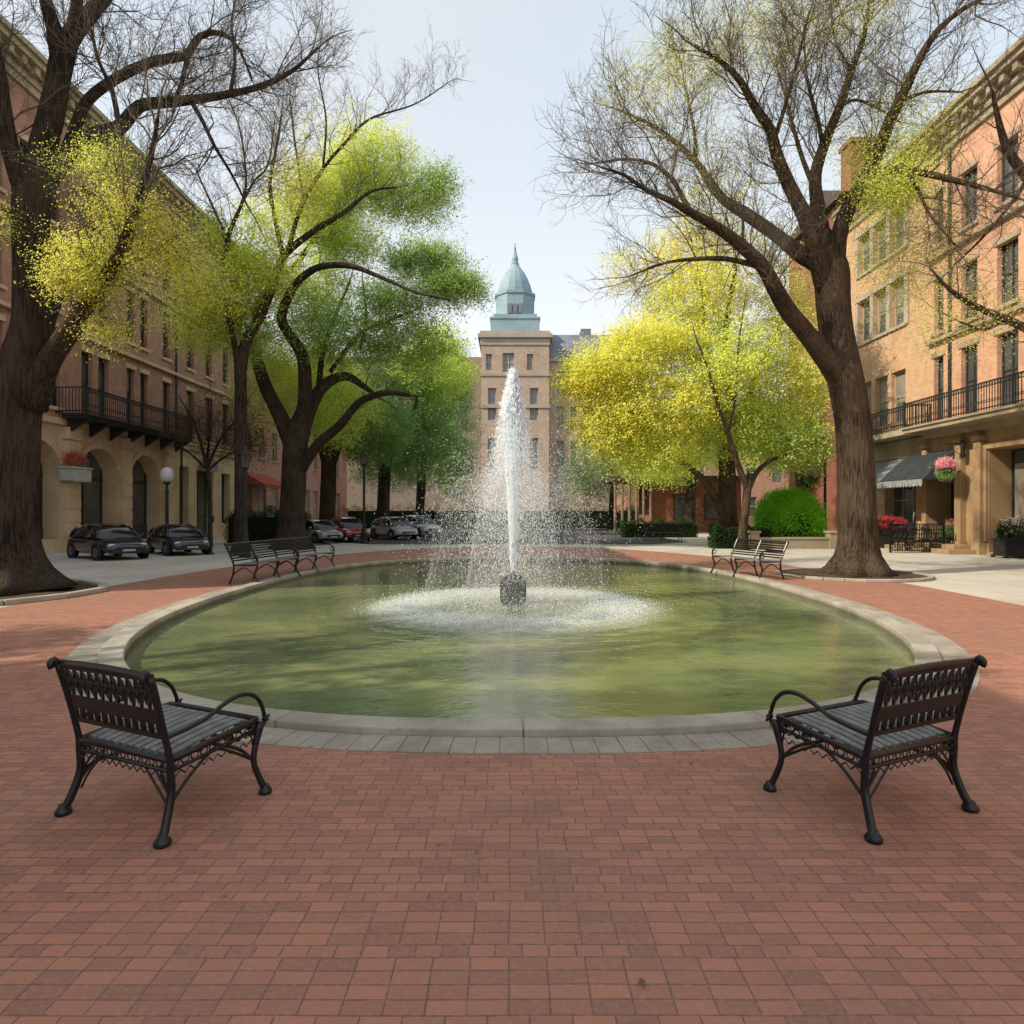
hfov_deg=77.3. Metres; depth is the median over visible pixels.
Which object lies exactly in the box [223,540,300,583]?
park bench
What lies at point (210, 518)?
parking post
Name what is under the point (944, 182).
window
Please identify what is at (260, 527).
hedge
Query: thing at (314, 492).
window
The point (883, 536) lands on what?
planter
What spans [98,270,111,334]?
window
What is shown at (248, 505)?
window
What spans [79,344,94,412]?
window
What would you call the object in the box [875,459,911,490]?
awning
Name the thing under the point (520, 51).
sky
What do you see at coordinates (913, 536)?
cafe chair
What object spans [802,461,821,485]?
flower basket
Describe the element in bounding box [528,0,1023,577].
plaza tree
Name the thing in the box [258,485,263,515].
window
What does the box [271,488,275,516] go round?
window
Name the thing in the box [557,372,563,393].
window
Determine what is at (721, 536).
hedge
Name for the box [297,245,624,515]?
tower hall
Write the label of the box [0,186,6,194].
window
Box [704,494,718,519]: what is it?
window
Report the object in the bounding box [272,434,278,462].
window
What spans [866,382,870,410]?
window
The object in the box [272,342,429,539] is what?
plaza tree
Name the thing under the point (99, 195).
window
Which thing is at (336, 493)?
window
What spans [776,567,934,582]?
bed kerb
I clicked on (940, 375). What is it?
window
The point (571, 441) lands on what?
window
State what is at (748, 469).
window
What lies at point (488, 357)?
window
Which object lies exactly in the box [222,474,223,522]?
window
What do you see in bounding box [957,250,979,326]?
window
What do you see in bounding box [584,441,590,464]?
window
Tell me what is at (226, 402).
window
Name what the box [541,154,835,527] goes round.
plaza tree
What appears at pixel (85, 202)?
window
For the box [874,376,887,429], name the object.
window
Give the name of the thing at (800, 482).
plaza tree
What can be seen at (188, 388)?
window
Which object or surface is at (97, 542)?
parked car
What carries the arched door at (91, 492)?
in the corner block at (105, 416)
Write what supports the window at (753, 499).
in the brick row
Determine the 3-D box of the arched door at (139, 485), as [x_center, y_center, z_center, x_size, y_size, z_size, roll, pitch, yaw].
[-18.575,-0.700,31.200,0.090,4.100,2.600,0,0,0]
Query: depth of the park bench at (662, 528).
36.06 m
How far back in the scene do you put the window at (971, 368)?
25.39 m
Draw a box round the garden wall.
[748,531,836,548]
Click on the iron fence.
(891, 541)
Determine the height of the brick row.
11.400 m
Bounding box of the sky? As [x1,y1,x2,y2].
[0,0,1023,412]
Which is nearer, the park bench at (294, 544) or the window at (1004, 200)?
the park bench at (294, 544)
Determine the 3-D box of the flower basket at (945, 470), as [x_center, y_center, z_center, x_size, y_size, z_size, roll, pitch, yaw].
[16.954,-1.823,24.990,0.852,1.360,0.856,0,0,0]
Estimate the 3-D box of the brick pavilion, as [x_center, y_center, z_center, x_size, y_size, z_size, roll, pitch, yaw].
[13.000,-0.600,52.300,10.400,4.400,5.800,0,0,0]
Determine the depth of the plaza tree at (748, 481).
27.32 m
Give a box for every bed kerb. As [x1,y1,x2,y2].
[0,578,106,605]
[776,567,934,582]
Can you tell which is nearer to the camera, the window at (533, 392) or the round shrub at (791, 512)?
the round shrub at (791, 512)
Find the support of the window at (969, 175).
in the brick block at (980, 498)
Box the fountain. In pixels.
[351,368,695,633]
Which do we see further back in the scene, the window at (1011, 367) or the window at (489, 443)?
the window at (489, 443)
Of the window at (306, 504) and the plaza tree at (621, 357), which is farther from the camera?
the window at (306, 504)
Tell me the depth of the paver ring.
4.48 m
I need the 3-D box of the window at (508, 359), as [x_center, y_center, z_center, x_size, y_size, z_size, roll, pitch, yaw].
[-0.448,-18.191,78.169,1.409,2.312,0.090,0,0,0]
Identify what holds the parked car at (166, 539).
on the pavement
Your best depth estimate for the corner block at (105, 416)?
29.13 m
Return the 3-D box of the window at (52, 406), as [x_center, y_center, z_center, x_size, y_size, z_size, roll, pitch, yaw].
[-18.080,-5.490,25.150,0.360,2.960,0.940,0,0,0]
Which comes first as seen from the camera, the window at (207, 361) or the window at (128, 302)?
the window at (128, 302)
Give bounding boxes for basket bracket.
[945,440,964,457]
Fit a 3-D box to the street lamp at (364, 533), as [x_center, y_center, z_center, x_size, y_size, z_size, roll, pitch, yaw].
[-7.631,-0.850,33.000,0.444,4.900,0.444,0,0,-22]
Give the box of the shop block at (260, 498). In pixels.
[247,352,346,519]
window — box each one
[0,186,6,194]
[0,209,6,289]
[0,313,5,321]
[17,129,28,152]
[49,382,63,411]
[50,240,63,315]
[51,192,63,230]
[79,177,93,245]
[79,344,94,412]
[97,351,110,415]
[98,195,108,255]
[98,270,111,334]
[125,284,137,347]
[125,362,136,422]
[139,225,150,284]
[139,292,150,352]
[139,368,149,425]
[162,245,172,297]
[162,305,172,362]
[162,376,171,430]
[179,467,179,523]
[185,386,195,439]
[186,319,195,372]
[205,331,213,380]
[205,393,213,444]
[222,341,230,387]
[222,400,230,448]
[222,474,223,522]
[247,484,249,516]
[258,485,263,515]
[259,429,265,460]
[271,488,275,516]
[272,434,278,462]
[305,490,307,518]
[313,491,315,518]
[336,493,337,516]
[461,408,467,426]
[486,355,491,369]
[488,388,495,419]
[488,438,495,469]
[503,354,513,371]
[527,355,532,369]
[530,388,537,419]
[530,438,537,469]
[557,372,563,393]
[557,407,563,428]
[557,441,563,465]
[570,407,576,428]
[570,441,576,465]
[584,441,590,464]
[673,494,685,519]
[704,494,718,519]
[746,463,756,481]
[749,497,756,515]
[772,467,782,481]
[856,235,870,279]
[857,300,871,347]
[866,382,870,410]
[872,222,887,268]
[872,291,887,340]
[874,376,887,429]
[888,209,905,257]
[888,280,906,332]
[889,370,906,426]
[892,485,915,537]
[930,182,944,249]
[930,270,944,337]
[931,349,944,419]
[957,155,979,234]
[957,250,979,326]
[958,336,979,413]
[992,124,1020,212]
[993,227,1020,310]
[993,325,1017,405]
[1011,448,1023,519]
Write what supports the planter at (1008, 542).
on the pavement
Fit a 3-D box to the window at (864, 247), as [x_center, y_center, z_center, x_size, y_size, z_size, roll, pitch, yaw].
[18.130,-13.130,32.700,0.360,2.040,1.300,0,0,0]
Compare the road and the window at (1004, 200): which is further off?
the road
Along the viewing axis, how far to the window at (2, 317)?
22.58 m
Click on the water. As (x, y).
(319, 644)
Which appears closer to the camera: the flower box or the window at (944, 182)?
the flower box
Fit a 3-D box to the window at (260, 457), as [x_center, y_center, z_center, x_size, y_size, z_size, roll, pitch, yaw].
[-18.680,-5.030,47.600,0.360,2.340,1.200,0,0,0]
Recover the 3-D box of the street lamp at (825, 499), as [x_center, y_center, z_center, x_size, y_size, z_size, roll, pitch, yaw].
[15.161,-0.950,31.000,0.444,5.100,0.444,0,0,-22]
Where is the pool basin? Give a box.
[97,557,941,737]
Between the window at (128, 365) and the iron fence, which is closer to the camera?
the iron fence
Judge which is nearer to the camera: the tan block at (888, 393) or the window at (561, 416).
the tan block at (888, 393)
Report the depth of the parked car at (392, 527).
37.35 m
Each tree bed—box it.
[0,582,97,599]
[782,569,927,578]
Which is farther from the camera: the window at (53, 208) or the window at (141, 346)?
the window at (141, 346)
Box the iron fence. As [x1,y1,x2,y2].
[889,520,944,552]
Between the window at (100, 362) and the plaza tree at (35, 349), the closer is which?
the plaza tree at (35, 349)
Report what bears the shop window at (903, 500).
in the tan block at (888, 393)
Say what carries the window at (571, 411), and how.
in the tower hall
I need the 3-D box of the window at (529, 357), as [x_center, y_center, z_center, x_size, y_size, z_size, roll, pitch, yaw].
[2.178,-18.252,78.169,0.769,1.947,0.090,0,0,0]
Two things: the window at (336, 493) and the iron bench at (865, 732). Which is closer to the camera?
the iron bench at (865, 732)
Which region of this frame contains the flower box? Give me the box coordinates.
[57,449,92,481]
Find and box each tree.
[0,0,373,595]
[139,0,473,552]
[156,372,282,545]
[203,99,502,549]
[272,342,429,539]
[338,311,486,514]
[342,328,486,536]
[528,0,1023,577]
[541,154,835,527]
[553,400,672,529]
[618,396,776,533]
[675,280,835,549]
[738,351,829,492]
[879,41,1023,404]
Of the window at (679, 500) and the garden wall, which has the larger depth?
the window at (679, 500)
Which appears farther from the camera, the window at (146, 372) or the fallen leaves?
the window at (146, 372)
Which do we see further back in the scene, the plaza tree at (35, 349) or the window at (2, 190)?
the window at (2, 190)
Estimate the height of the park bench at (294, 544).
0.912 m
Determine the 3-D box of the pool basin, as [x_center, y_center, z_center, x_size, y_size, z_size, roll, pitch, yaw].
[0.080,1.818,13.300,11.520,0.564,17.520,0,0,0]
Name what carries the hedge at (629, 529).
on the pavement
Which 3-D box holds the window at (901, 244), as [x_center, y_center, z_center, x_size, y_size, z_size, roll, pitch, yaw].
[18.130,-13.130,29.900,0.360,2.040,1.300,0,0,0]
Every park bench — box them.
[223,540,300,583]
[269,537,334,573]
[643,524,681,540]
[710,538,788,579]
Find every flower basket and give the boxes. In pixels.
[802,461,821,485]
[929,449,958,482]
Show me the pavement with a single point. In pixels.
(999, 578)
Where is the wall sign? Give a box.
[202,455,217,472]
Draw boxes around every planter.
[877,514,910,546]
[937,519,953,542]
[991,516,1023,557]
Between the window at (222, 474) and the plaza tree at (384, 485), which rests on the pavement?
the plaza tree at (384, 485)
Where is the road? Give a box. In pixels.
[342,528,685,543]
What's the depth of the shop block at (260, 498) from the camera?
50.74 m
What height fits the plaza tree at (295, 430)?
20.111 m
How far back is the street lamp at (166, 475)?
25.54 m
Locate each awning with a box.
[248,472,280,490]
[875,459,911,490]
[878,449,954,489]
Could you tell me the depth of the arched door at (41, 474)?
25.21 m
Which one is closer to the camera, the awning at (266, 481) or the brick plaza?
the brick plaza
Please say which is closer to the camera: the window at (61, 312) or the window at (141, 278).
the window at (61, 312)
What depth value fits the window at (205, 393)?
38.25 m
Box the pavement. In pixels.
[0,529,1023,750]
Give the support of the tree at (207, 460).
on the pavement
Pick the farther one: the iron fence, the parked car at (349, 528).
the parked car at (349, 528)
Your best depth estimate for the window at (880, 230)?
31.59 m
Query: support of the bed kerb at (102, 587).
on the tree bed at (81, 586)
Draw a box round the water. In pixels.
[125,561,913,724]
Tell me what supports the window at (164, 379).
in the corner block at (105, 416)
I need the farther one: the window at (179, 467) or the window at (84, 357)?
the window at (179, 467)
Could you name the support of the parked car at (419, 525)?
on the road
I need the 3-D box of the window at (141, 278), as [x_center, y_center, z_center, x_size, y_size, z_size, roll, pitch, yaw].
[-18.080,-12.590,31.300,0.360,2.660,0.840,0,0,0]
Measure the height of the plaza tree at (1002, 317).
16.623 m
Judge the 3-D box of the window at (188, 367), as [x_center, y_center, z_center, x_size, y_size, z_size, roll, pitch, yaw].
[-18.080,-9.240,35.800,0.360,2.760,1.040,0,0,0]
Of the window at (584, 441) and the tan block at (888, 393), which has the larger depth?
the window at (584, 441)
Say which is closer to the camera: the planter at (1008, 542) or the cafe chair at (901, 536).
the planter at (1008, 542)
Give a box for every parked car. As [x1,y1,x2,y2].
[67,523,149,560]
[146,524,209,555]
[305,519,342,543]
[323,517,370,541]
[370,516,417,539]
[403,515,441,536]
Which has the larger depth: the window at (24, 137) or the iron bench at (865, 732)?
the window at (24, 137)
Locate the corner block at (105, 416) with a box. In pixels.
[0,13,242,553]
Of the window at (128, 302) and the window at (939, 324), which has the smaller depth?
the window at (939, 324)
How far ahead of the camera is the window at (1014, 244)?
23.36 m
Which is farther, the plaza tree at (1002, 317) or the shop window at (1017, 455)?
the shop window at (1017, 455)
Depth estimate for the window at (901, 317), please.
30.18 m
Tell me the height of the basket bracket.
0.700 m
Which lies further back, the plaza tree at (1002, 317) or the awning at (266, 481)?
the awning at (266, 481)
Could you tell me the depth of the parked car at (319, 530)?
32.70 m
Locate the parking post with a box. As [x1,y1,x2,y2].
[208,513,213,553]
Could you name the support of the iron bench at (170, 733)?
on the brick plaza
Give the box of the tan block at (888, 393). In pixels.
[832,140,928,539]
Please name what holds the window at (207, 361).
in the corner block at (105, 416)
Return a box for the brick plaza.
[0,546,1023,1023]
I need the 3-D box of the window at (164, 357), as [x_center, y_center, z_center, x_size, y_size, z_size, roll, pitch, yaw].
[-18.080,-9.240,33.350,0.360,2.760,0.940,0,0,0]
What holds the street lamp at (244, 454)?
on the pavement
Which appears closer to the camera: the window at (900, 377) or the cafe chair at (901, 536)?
the cafe chair at (901, 536)
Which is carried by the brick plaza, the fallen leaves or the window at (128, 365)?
the fallen leaves
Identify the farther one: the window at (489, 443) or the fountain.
the window at (489, 443)
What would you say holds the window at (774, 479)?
in the brick row
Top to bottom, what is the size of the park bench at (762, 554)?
0.912 m
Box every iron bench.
[46,656,271,849]
[763,655,986,844]
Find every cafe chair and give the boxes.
[893,528,906,549]
[908,525,920,551]
[922,526,935,546]
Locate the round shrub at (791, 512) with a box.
[748,484,833,536]
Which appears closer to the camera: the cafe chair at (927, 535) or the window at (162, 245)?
the cafe chair at (927, 535)
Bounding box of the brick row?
[612,416,788,526]
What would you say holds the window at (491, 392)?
in the tower hall
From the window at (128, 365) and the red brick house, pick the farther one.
the red brick house
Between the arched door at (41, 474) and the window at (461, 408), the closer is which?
the arched door at (41, 474)
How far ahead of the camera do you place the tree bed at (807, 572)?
15.82 m
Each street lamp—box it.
[160,467,173,551]
[238,444,251,557]
[360,449,367,542]
[821,445,828,536]
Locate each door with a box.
[40,464,42,539]
[80,452,102,525]
[132,459,146,538]
[197,471,206,536]
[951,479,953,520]
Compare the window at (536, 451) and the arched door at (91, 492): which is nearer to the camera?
the arched door at (91, 492)
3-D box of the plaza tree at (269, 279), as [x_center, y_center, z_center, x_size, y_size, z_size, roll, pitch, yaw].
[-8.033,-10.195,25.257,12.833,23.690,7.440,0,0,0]
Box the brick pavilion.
[602,476,740,532]
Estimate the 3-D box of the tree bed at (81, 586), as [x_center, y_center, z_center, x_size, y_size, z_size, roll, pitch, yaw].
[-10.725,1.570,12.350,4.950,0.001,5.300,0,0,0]
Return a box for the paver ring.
[65,571,979,753]
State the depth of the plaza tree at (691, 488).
46.68 m
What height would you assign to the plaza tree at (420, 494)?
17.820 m
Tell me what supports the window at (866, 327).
in the tan block at (888, 393)
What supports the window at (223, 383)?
in the corner block at (105, 416)
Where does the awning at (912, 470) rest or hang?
attached to the brick block at (980, 498)
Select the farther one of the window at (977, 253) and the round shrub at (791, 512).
the round shrub at (791, 512)
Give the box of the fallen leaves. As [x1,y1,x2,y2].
[10,576,999,985]
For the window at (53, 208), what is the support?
in the corner block at (105, 416)
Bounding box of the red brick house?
[789,137,871,530]
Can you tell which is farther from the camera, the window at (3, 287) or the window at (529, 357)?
the window at (529, 357)
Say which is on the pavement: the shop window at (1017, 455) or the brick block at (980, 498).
the brick block at (980, 498)
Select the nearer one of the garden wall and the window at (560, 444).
the garden wall
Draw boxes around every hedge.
[222,505,311,543]
[335,503,638,527]
[618,517,698,537]
[707,523,772,548]
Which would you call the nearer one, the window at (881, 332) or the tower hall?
the window at (881, 332)
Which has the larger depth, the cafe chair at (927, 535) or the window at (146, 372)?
the window at (146, 372)
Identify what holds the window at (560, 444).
in the tower hall
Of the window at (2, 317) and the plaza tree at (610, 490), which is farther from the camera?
the plaza tree at (610, 490)
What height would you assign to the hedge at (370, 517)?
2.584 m
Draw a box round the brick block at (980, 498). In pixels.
[881,34,1023,557]
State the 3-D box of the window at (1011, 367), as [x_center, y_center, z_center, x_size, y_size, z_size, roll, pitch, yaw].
[18.080,-5.240,23.250,0.360,3.060,1.240,0,0,0]
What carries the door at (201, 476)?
in the corner block at (105, 416)

